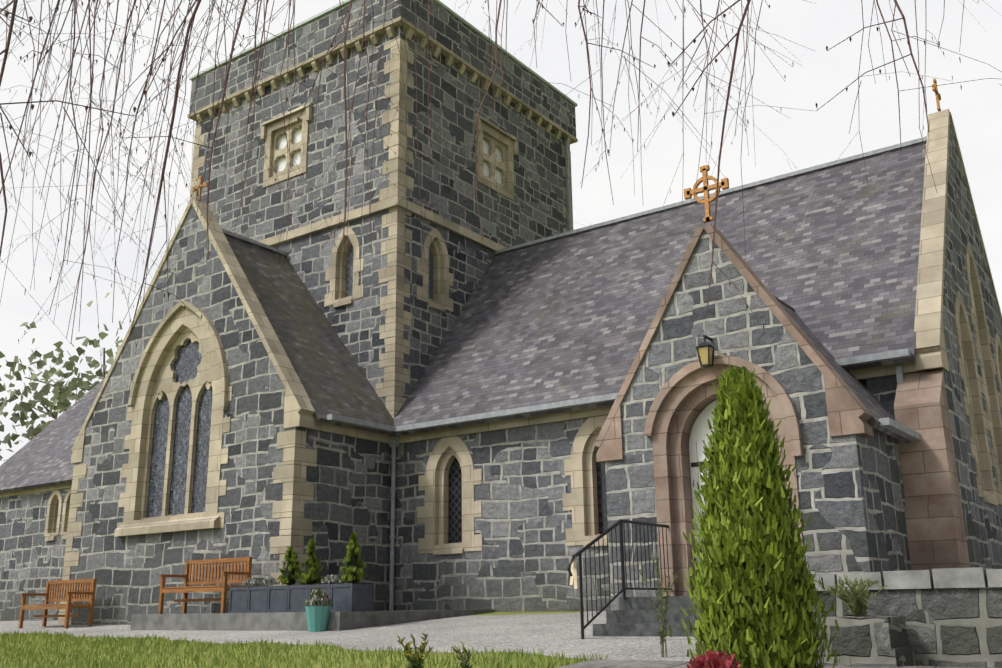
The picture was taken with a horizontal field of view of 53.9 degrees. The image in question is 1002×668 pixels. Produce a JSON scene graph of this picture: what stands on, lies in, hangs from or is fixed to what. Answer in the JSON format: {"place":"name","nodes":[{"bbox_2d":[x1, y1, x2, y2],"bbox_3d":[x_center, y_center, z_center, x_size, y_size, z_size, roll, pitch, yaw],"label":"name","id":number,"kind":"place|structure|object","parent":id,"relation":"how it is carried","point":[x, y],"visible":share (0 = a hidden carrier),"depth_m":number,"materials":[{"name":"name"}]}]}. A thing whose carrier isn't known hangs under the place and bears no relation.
{"place":"outdoors","nodes":[
{"label":"outdoors","id":0,"kind":"place"},
{"bbox_2d":[0,488,69,620],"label":"stone wall","id":1,"kind":"structure","parent":0,"point":[31,560],"depth_m":24.19,"materials":[{"name":"grey stone"}]},
{"bbox_2d":[0,483,71,497],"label":"extension eaves","id":2,"kind":"object","parent":1,"relation":"attached to","point":[41,489],"visible":0.22,"depth_m":24.47,"materials":[{"name":"beige stone"}]},
{"bbox_2d":[0,378,104,492],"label":"extension roof","id":3,"kind":"structure","parent":1,"relation":"on","point":[42,458],"depth_m":26.11,"materials":[{"name":"grey tile"}]},
{"bbox_2d":[44,489,61,540],"bbox_3d":[-10.702,4.413,24.012,0.620,1.244,0.520,-12,-19,34],"label":"window surround","id":4,"kind":"object","parent":1,"relation":"attached to","point":[53,518],"visible":0.31,"depth_m":23.94,"materials":[{"name":"beige stone"}]},
{"bbox_2d":[60,487,71,539],"bbox_3d":[-10.134,4.296,23.619,0.620,1.244,0.520,-12,-19,34],"label":"window surround","id":5,"kind":"object","parent":1,"relation":"attached to","point":[65,516],"visible":0.06,"depth_m":23.57,"materials":[{"name":"beige stone"}]},
{"bbox_2d":[221,228,286,257],"bbox_3d":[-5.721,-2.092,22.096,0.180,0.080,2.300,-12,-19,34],"label":"transept ridge","id":6,"kind":"structure","parent":0,"point":[251,241],"depth_m":22.17,"materials":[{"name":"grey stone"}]},
{"bbox_2d":[0,611,607,667],"bbox_3d":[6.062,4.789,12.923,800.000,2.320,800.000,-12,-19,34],"label":"lawn","id":7,"kind":"structure","parent":0,"point":[40,650],"depth_m":10.97,"materials":[{"name":"green plant"}]},
{"bbox_2d":[0,410,18,444],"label":"tree","id":8,"kind":"object","parent":7,"relation":"on","point":[5,414],"visible":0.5,"depth_m":53.28,"materials":[{"name":"green plant"}]},
{"bbox_2d":[0,402,21,460],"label":"tree","id":9,"kind":"object","parent":7,"relation":"on","point":[4,442],"visible":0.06,"depth_m":42.56,"materials":[{"name":"green plant"}]},
{"bbox_2d":[0,292,122,447],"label":"tree","id":10,"kind":"object","parent":7,"relation":"on","point":[63,396],"visible":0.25,"depth_m":41.46,"materials":[{"name":"green plant"}]},
{"bbox_2d":[60,205,308,624],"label":"gable wall","id":11,"kind":"structure","parent":7,"relation":"on","point":[125,571],"depth_m":19.44,"materials":[{"name":"grey stone"}]},
{"bbox_2d":[57,464,86,624],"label":"corner quoins","id":12,"kind":"object","parent":11,"relation":"attached to","point":[74,529],"visible":0.42,"depth_m":21.10,"materials":[{"name":"beige stone"}]},
{"bbox_2d":[114,300,232,536],"bbox_3d":[-6.421,1.631,19.976,3.360,4.732,0.640,-12,-19,34],"label":"window surround","id":13,"kind":"object","parent":11,"relation":"attached to","point":[177,320],"visible":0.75,"depth_m":19.95,"materials":[{"name":"beige stone"}]},
{"bbox_2d":[140,327,211,519],"bbox_3d":[-6.413,1.729,19.957,2.260,3.951,0.140,-12,-19,34],"label":"window tracery","id":14,"kind":"object","parent":13,"relation":"in","point":[167,385],"visible":0.69,"depth_m":20.05,"materials":[{"name":"beige stone"}]},
{"bbox_2d":[146,339,212,517],"bbox_3d":[-6.402,1.733,19.973,2.280,3.972,0.020,-12,-19,34],"label":"window glass","id":15,"kind":"object","parent":14,"relation":"in","point":[187,362],"visible":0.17,"depth_m":19.92,"materials":[{"name":"grey glass"}]},
{"bbox_2d":[71,199,314,463],"bbox_3d":[-6.458,-0.265,20.486,7.282,5.298,0.380,-12,-19,34],"label":"gable coping","id":16,"kind":"object","parent":11,"relation":"on","point":[299,410],"visible":0.67,"depth_m":19.47,"materials":[{"name":"beige stone"}]},
{"bbox_2d":[193,176,207,200],"bbox_3d":[-6.498,-3.137,21.283,0.461,0.580,0.040,-12,-19,34],"label":"cross finial","id":17,"kind":"object","parent":11,"relation":"on","point":[200,186],"visible":0.88,"depth_m":21.27,"materials":[{"name":"orange stone"}]},
{"bbox_2d":[269,430,316,585],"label":"corner quoins","id":18,"kind":"object","parent":11,"relation":"attached to","point":[291,526],"visible":0.58,"depth_m":17.49,"materials":[{"name":"beige stone"}]},
{"bbox_2d":[130,609,493,630],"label":"stone platform","id":19,"kind":"structure","parent":7,"relation":"on","point":[294,621],"depth_m":15.67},
{"bbox_2d":[158,557,251,613],"bbox_3d":[-5.184,4.397,17.196,1.750,0.940,0.590,-12,-19,34],"label":"bench","id":20,"kind":"object","parent":19,"relation":"on","point":[222,579],"visible":0.92,"depth_m":17.35,"materials":[{"name":"brown wood"}]},
{"bbox_2d":[228,532,373,612],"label":"planter troughs","id":21,"kind":"object","parent":19,"relation":"on","point":[351,596],"visible":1,"depth_m":15.60,"materials":[{"name":"grey"}]},
{"bbox_2d":[225,236,399,436],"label":"roof","id":22,"kind":"structure","parent":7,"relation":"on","point":[331,375],"depth_m":20.18,"materials":[{"name":"grey tile"}]},
{"bbox_2d":[327,414,394,432],"bbox_3d":[-2.593,1.698,18.669,0.130,0.100,1.820,-12,-19,34],"label":"gutter","id":23,"kind":"object","parent":22,"relation":"attached to","point":[358,422],"visible":0.86,"depth_m":18.53,"materials":[{"name":"paint"}]},
{"bbox_2d":[397,633,432,667],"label":"small shrubs","id":24,"kind":"object","parent":7,"relation":"on","point":[415,662],"visible":1,"depth_m":7.94,"materials":[{"name":"green plant"}]},
{"bbox_2d":[452,641,472,667],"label":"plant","id":25,"kind":"object","parent":7,"relation":"on","point":[465,657],"visible":1,"depth_m":7.95,"materials":[{"name":"green plant"}]},
{"bbox_2d":[0,0,1001,370],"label":"branches","id":26,"kind":"object","parent":7,"relation":"on","point":[182,60],"visible":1,"depth_m":3.90,"materials":[{"name":"brown plant"}]},
{"bbox_2d":[494,136,926,255],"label":"roof ridge","id":27,"kind":"structure","parent":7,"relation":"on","point":[719,196],"depth_m":20.45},
{"bbox_2d":[858,379,866,387],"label":"wall","id":28,"kind":"structure","parent":27,"relation":"attached to","point":[863,382],"depth_m":14.52,"materials":[{"name":"black"}]},
{"bbox_2d":[895,365,903,382],"bbox_3d":[5.741,1.092,14.024,0.080,1.300,0.080,-12,-19,34],"label":"downpipe","id":29,"kind":"object","parent":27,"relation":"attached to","point":[899,374],"visible":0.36,"depth_m":14.13,"materials":[{"name":"metal"}]},
{"bbox_2d":[932,79,940,111],"bbox_3d":[8.161,-4.476,18.448,0.044,0.633,0.502,-12,-19,34],"label":"cross finial","id":30,"kind":"object","parent":27,"relation":"on","point":[937,94],"visible":0.94,"depth_m":18.41,"materials":[{"name":"orange stone"}]},
{"bbox_2d":[955,290,998,505],"bbox_3d":[7.254,0.977,15.604,0.520,3.428,1.655,-12,-19,34],"label":"window surround","id":31,"kind":"object","parent":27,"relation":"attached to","point":[975,412],"visible":0.4,"depth_m":15.64,"materials":[{"name":"beige stone"}]},
{"bbox_2d":[966,241,1001,504],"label":"window surround","id":32,"kind":"object","parent":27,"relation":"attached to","point":[986,361],"visible":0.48,"depth_m":17.15,"materials":[{"name":"beige stone"}]},
{"bbox_2d":[994,332,1001,408],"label":"window surround","id":33,"kind":"object","parent":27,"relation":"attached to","point":[998,351],"visible":0.21,"depth_m":18.10,"materials":[{"name":"beige stone"}]},
{"bbox_2d":[686,649,740,667],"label":"red flowers","id":34,"kind":"object","parent":7,"relation":"on","point":[713,659],"visible":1,"depth_m":5.42,"materials":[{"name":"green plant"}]},
{"bbox_2d":[605,229,877,609],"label":"porch front wall","id":35,"kind":"structure","parent":7,"relation":"on","point":[833,493],"depth_m":13.20,"materials":[{"name":"grey stone"}]},
{"bbox_2d":[567,519,670,638],"bbox_3d":[1.500,2.977,11.985,0.100,1.430,2.568,-12,-19,34],"label":"step railing","id":36,"kind":"object","parent":35,"relation":"attached to","point":[572,571],"visible":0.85,"depth_m":11.89,"materials":[{"name":"black metal"}]},
{"bbox_2d":[696,335,714,367],"bbox_3d":[2.767,0.237,13.206,0.200,0.430,0.320,-12,-19,34],"label":"porch lantern","id":37,"kind":"object","parent":35,"relation":"attached to","point":[704,343],"depth_m":13.11,"materials":[{"name":"yellow glass"}]},
{"bbox_2d":[684,165,728,222],"bbox_3d":[2.938,-2.009,14.087,0.670,0.844,0.059,-12,-19,34],"label":"celtic cross","id":38,"kind":"object","parent":35,"relation":"on","point":[707,188],"visible":0.94,"depth_m":14.07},
{"bbox_2d":[643,355,803,595],"bbox_3d":[3.022,1.853,13.043,2.164,3.121,0.600,-12,-19,34],"label":"door arch","id":39,"kind":"structure","parent":35,"relation":"attached to","point":[686,396],"depth_m":13.28,"materials":[{"name":"stone"}]},
{"bbox_2d":[689,400,719,570],"bbox_3d":[2.870,2.168,13.289,0.610,2.630,0.060,-12,-19,34],"label":"door","id":40,"kind":"structure","parent":39,"relation":"in","point":[700,430],"depth_m":13.52,"materials":[{"name":"white wood"}]},
{"bbox_2d":[691,462,703,569],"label":"door hinges","id":41,"kind":"object","parent":40,"relation":"attached to","point":[694,464],"depth_m":13.48,"materials":[{"name":"black metal"}]},
{"bbox_2d":[696,440,706,553],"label":"porch door grooves","id":42,"kind":"object","parent":40,"relation":"attached to","point":[698,472],"visible":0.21,"depth_m":13.45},
{"bbox_2d":[594,223,873,463],"bbox_3d":[2.964,0.028,13.517,3.797,3.153,0.390,-12,-19,34],"label":"gable coping","id":43,"kind":"object","parent":35,"relation":"on","point":[848,413],"visible":0.77,"depth_m":13.19,"materials":[{"name":"brown stone"}]},
{"bbox_2d":[669,363,850,667],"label":"conical evergreen shrub","id":44,"kind":"object","parent":7,"relation":"on","point":[753,584],"visible":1,"depth_m":5.80,"materials":[{"name":"green plant"}]},
{"bbox_2d":[773,295,793,309],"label":"porch roof","id":45,"kind":"structure","parent":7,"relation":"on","point":[790,307],"depth_m":15.86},
{"bbox_2d":[778,301,910,443],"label":"porch roof","id":46,"kind":"structure","parent":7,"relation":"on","point":[874,405],"depth_m":13.81,"materials":[{"name":"stone"}]},
{"bbox_2d":[814,616,915,666],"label":"stone planter block","id":47,"kind":"structure","parent":7,"relation":"on","point":[875,641],"depth_m":6.97,"materials":[{"name":"stone"}]},
{"bbox_2d":[807,587,1001,667],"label":"garden wall","id":48,"kind":"structure","parent":7,"relation":"on","point":[953,627],"depth_m":7.14,"materials":[{"name":"stone"}]},
{"bbox_2d":[808,567,1001,590],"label":"wall coping","id":49,"kind":"object","parent":48,"relation":"on","point":[976,577],"visible":0.54,"depth_m":7.26,"materials":[{"name":"stone"}]},
{"bbox_3d":[-3.048,-2.080,26.178,5.990,7.750,5.990,-12,-19,34],"label":"tower","id":50,"kind":"object","parent":7,"relation":"on","visible":0},
{"bbox_2d":[260,102,312,187],"bbox_3d":[-5.105,-4.503,23.927,1.700,1.770,0.520,-12,-19,34],"label":"window frame","id":51,"kind":"object","parent":50,"relation":"attached to","point":[272,130],"visible":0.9,"depth_m":23.90,"materials":[{"name":"beige stone"}]},
{"bbox_2d":[276,127,301,172],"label":"window panes","id":52,"kind":"structure","parent":51,"relation":"in","point":[282,143],"depth_m":23.98,"materials":[{"name":"white glass"}]},
{"bbox_2d":[324,227,363,307],"bbox_3d":[-3.320,-1.456,21.855,1.174,1.843,0.520,-12,-19,34],"label":"window surround","id":53,"kind":"object","parent":50,"relation":"attached to","point":[335,273],"visible":0.44,"depth_m":21.78,"materials":[{"name":"beige stone"}]},
{"bbox_2d":[346,245,353,296],"bbox_3d":[-3.286,-1.405,21.880,0.420,1.396,0.020,-12,-19,34],"label":"window pane","id":54,"kind":"structure","parent":53,"relation":"in","point":[349,291],"depth_m":21.92,"materials":[{"name":"grey glass"}]},
{"bbox_2d":[417,228,452,311],"bbox_3d":[-1.623,-1.426,21.956,0.520,1.893,1.245,-12,-19,34],"label":"window surround","id":55,"kind":"object","parent":50,"relation":"attached to","point":[442,301],"visible":0.6,"depth_m":22.00,"materials":[{"name":"beige stone"}]},
{"bbox_2d":[428,247,432,299],"bbox_3d":[-1.650,-1.371,21.989,0.020,1.446,0.420,-12,-19,34],"label":"window pane","id":56,"kind":"structure","parent":55,"relation":"in","point":[430,289],"depth_m":22.06,"materials":[{"name":"grey glass"}]},
{"bbox_2d":[475,113,517,200],"bbox_3d":[-0.254,-4.356,24.700,0.520,1.770,1.700,-12,-19,34],"label":"window frame","id":57,"kind":"object","parent":50,"relation":"on","point":[486,133],"visible":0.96,"depth_m":24.70,"materials":[{"name":"stone"}]},
{"bbox_2d":[483,139,502,184],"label":"window panes","id":58,"kind":"structure","parent":57,"relation":"attached to","point":[486,170],"depth_m":24.77,"materials":[{"name":"grey glass"}]},
{"bbox_2d":[194,26,416,410],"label":"tower wall","id":59,"kind":"structure","parent":0,"point":[353,326],"depth_m":22.67,"materials":[{"name":"grey stone"}]},
{"bbox_2d":[190,126,204,201],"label":"corner quoins","id":60,"kind":"object","parent":59,"relation":"attached to","point":[198,162],"visible":0.12,"depth_m":25.89,"materials":[{"name":"beige stone"}]},
{"bbox_2d":[258,196,505,251],"bbox_3d":[-3.040,-1.468,26.008,7.410,0.200,7.410,-12,-19,34],"label":"string course","id":61,"kind":"object","parent":59,"relation":"attached to","point":[414,209],"visible":0.27,"depth_m":22.24,"materials":[{"name":"beige stone"}]},
{"bbox_2d":[187,16,577,143],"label":"tower cornice","id":62,"kind":"structure","parent":59,"relation":"attached to","point":[418,33],"depth_m":24.21,"materials":[{"name":"beige stone"}]},
{"bbox_2d":[196,26,570,144],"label":"corbels","id":63,"kind":"object","parent":59,"relation":"attached to","point":[409,32],"visible":0.54,"depth_m":24.26,"materials":[{"name":"beige stone"}]},
{"bbox_2d":[376,38,413,418],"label":"quoins","id":64,"kind":"object","parent":59,"relation":"attached to","point":[399,179],"visible":0.88,"depth_m":21.06,"materials":[{"name":"beige stone"}]},
{"bbox_2d":[303,430,391,610],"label":"transept wall","id":65,"kind":"structure","parent":0,"point":[349,478],"depth_m":18.55,"materials":[{"name":"grey stone"}]},
{"bbox_2d":[298,419,388,443],"bbox_3d":[-3.023,1.872,18.816,0.350,0.195,2.614,-12,-19,34],"label":"transept eaves course","id":66,"kind":"object","parent":65,"relation":"attached to","point":[346,431],"visible":0.5,"depth_m":18.74,"materials":[{"name":"beige stone"}]},
{"bbox_2d":[0,611,702,660],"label":"gravel path","id":67,"kind":"structure","parent":0,"point":[554,634],"depth_m":12.85,"materials":[{"name":"grey gravel"}]},
{"bbox_2d":[18,579,96,628],"bbox_3d":[-8.922,5.422,19.777,1.700,0.957,0.590,-12,-19,34],"label":"bench","id":68,"kind":"object","parent":67,"relation":"on","point":[69,599],"visible":0.98,"depth_m":19.86,"materials":[{"name":"brown wood"}]},
{"bbox_2d":[305,606,330,631],"bbox_3d":[-2.710,4.228,14.583,0.400,0.380,0.400,-12,-19,34],"label":"flower pot","id":69,"kind":"object","parent":67,"relation":"on","point":[317,617],"visible":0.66,"depth_m":14.45,"materials":[{"name":"teal ceramic"}]},
{"bbox_2d":[305,588,333,605],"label":"potted flowers","id":70,"kind":"object","parent":69,"relation":"in","point":[319,596],"visible":0.98,"depth_m":14.62,"materials":[{"name":"multicoloured plant"}]},
{"bbox_2d":[579,596,701,639],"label":"porch steps","id":71,"kind":"structure","parent":67,"relation":"on","point":[633,616],"depth_m":11.31,"materials":[{"name":"grey stone"}]},
{"bbox_2d":[636,551,677,656],"bbox_3d":[1.427,2.446,8.869,0.312,0.950,0.239,9,-19,-33],"label":"wispy plant","id":72,"kind":"object","parent":67,"relation":"on","point":[663,633],"visible":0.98,"depth_m":8.83,"materials":[{"name":"green plant"}]},
{"bbox_2d":[189,0,575,136],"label":"parapet","id":73,"kind":"structure","parent":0,"point":[543,97],"depth_m":24.50,"materials":[{"name":"grey stone"}]},
{"bbox_2d":[189,0,577,106],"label":"parapet coping","id":74,"kind":"object","parent":73,"relation":"on","point":[440,3],"visible":0.17,"depth_m":25.02,"materials":[{"name":"beige stone"}]},
{"bbox_2d":[414,37,560,385],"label":"tower wall","id":75,"kind":"structure","parent":0,"point":[510,224],"depth_m":23.39,"materials":[{"name":"grey stone"}]},
{"bbox_2d":[0,0,1001,465],"label":"sky","id":76,"kind":"structure","parent":0,"point":[815,137],"materials":[{"name":"white"}]},
{"bbox_2d":[558,136,571,232],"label":"quoins","id":77,"kind":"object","parent":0,"point":[562,183],"depth_m":27.23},
{"bbox_2d":[564,136,570,231],"bbox_3d":[1.870,-2.963,26.998,0.080,5.540,0.080,-12,-19,34],"label":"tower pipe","id":78,"kind":"object","parent":77,"relation":"attached to","point":[567,185],"visible":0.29,"depth_m":27.29,"materials":[{"name":"grey metal"}]},
{"bbox_2d":[562,146,572,232],"bbox_3d":[1.660,-1.299,26.756,0.527,8.030,0.512,-12,-19,34],"label":"tower quoin","id":79,"kind":"object","parent":77,"relation":"attached to","point":[564,195],"visible":0.08,"depth_m":27.39,"materials":[{"name":"beige stone"}]},
{"bbox_2d":[394,375,896,611],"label":"stone wall","id":80,"kind":"structure","parent":0,"point":[520,562],"depth_m":17.73,"materials":[{"name":"grey stone"}]},
{"bbox_2d":[389,436,399,610],"bbox_3d":[-2.110,3.733,19.181,0.220,3.480,0.200,-12,-19,34],"label":"downpipe","id":81,"kind":"object","parent":80,"relation":"attached to","point":[393,442],"visible":0.88,"depth_m":19.18,"materials":[{"name":"metal"}]},
{"bbox_2d":[417,436,482,554],"bbox_3d":[-0.869,3.045,18.821,1.571,2.282,0.520,-12,-19,34],"label":"window surround","id":82,"kind":"object","parent":80,"relation":"attached to","point":[432,513],"visible":0.77,"depth_m":18.73,"materials":[{"name":"beige stone"}]},
{"bbox_2d":[448,458,461,542],"bbox_3d":[-0.825,3.152,18.823,0.480,1.714,0.020,-12,-19,34],"label":"window","id":83,"kind":"structure","parent":82,"relation":"in","point":[455,510],"depth_m":18.82,"materials":[{"name":"black glass"}]},
{"bbox_2d":[562,415,608,546],"bbox_3d":[1.827,2.489,16.956,1.562,2.282,0.520,-12,-19,34],"label":"window surround","id":84,"kind":"object","parent":80,"relation":"attached to","point":[580,500],"visible":0.38,"depth_m":17.02,"materials":[{"name":"beige stone"}]},
{"bbox_2d":[596,462,607,533],"bbox_3d":[1.851,2.601,16.972,0.480,1.714,0.020,-12,-19,34],"label":"window","id":85,"kind":"structure","parent":84,"relation":"in","point":[602,498],"depth_m":16.98,"materials":[{"name":"black glass"}]},
{"bbox_2d":[391,348,910,432],"bbox_3d":[1.730,1.097,16.718,9.970,0.100,0.130,-12,-19,34],"label":"gutter","id":86,"kind":"object","parent":80,"relation":"attached to","point":[875,357],"visible":0.64,"depth_m":17.21,"materials":[{"name":"grey metal"}]},
{"bbox_2d":[387,144,925,436],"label":"roof","id":87,"kind":"structure","parent":80,"relation":"on","point":[568,318],"depth_m":18.69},
{"bbox_2d":[399,361,941,443],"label":"eaves cornice","id":88,"kind":"structure","parent":80,"relation":"attached to","point":[878,371],"depth_m":17.67,"materials":[{"name":"beige stone"}]},
{"bbox_2d":[894,369,969,569],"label":"buttress","id":89,"kind":"structure","parent":80,"relation":"attached to","point":[935,527],"depth_m":13.29,"materials":[{"name":"brown stone"}]},
{"bbox_2d":[557,659,992,667],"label":"paved path","id":90,"kind":"structure","parent":0,"point":[602,663],"depth_m":7.66,"materials":[{"name":"stone"}]},
{"bbox_2d":[814,574,886,616],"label":"small plant","id":91,"kind":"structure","parent":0,"point":[853,598],"depth_m":7.23,"materials":[{"name":"green plant"}]},
{"bbox_2d":[863,427,910,571],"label":"porch side wall","id":92,"kind":"structure","parent":0,"point":[885,479],"depth_m":12.65,"materials":[{"name":"grey stone"}]},
{"bbox_2d":[879,417,920,440],"bbox_3d":[5.362,1.301,13.057,0.120,0.090,2.030,-12,-19,34],"label":"porch gutter","id":93,"kind":"object","parent":92,"relation":"attached to","point":[894,426],"visible":0.71,"depth_m":12.69,"materials":[{"name":"grey metal"}]},
{"bbox_2d":[942,121,1001,568],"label":"gable wall","id":94,"kind":"structure","parent":0,"point":[983,524],"depth_m":15.25,"materials":[{"name":"grey stone"}]},
{"bbox_2d":[914,109,1001,371],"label":"gable coping","id":95,"kind":"object","parent":94,"relation":"on","point":[930,348],"visible":0.76,"depth_m":15.62,"materials":[{"name":"beige stone"}]}
]}

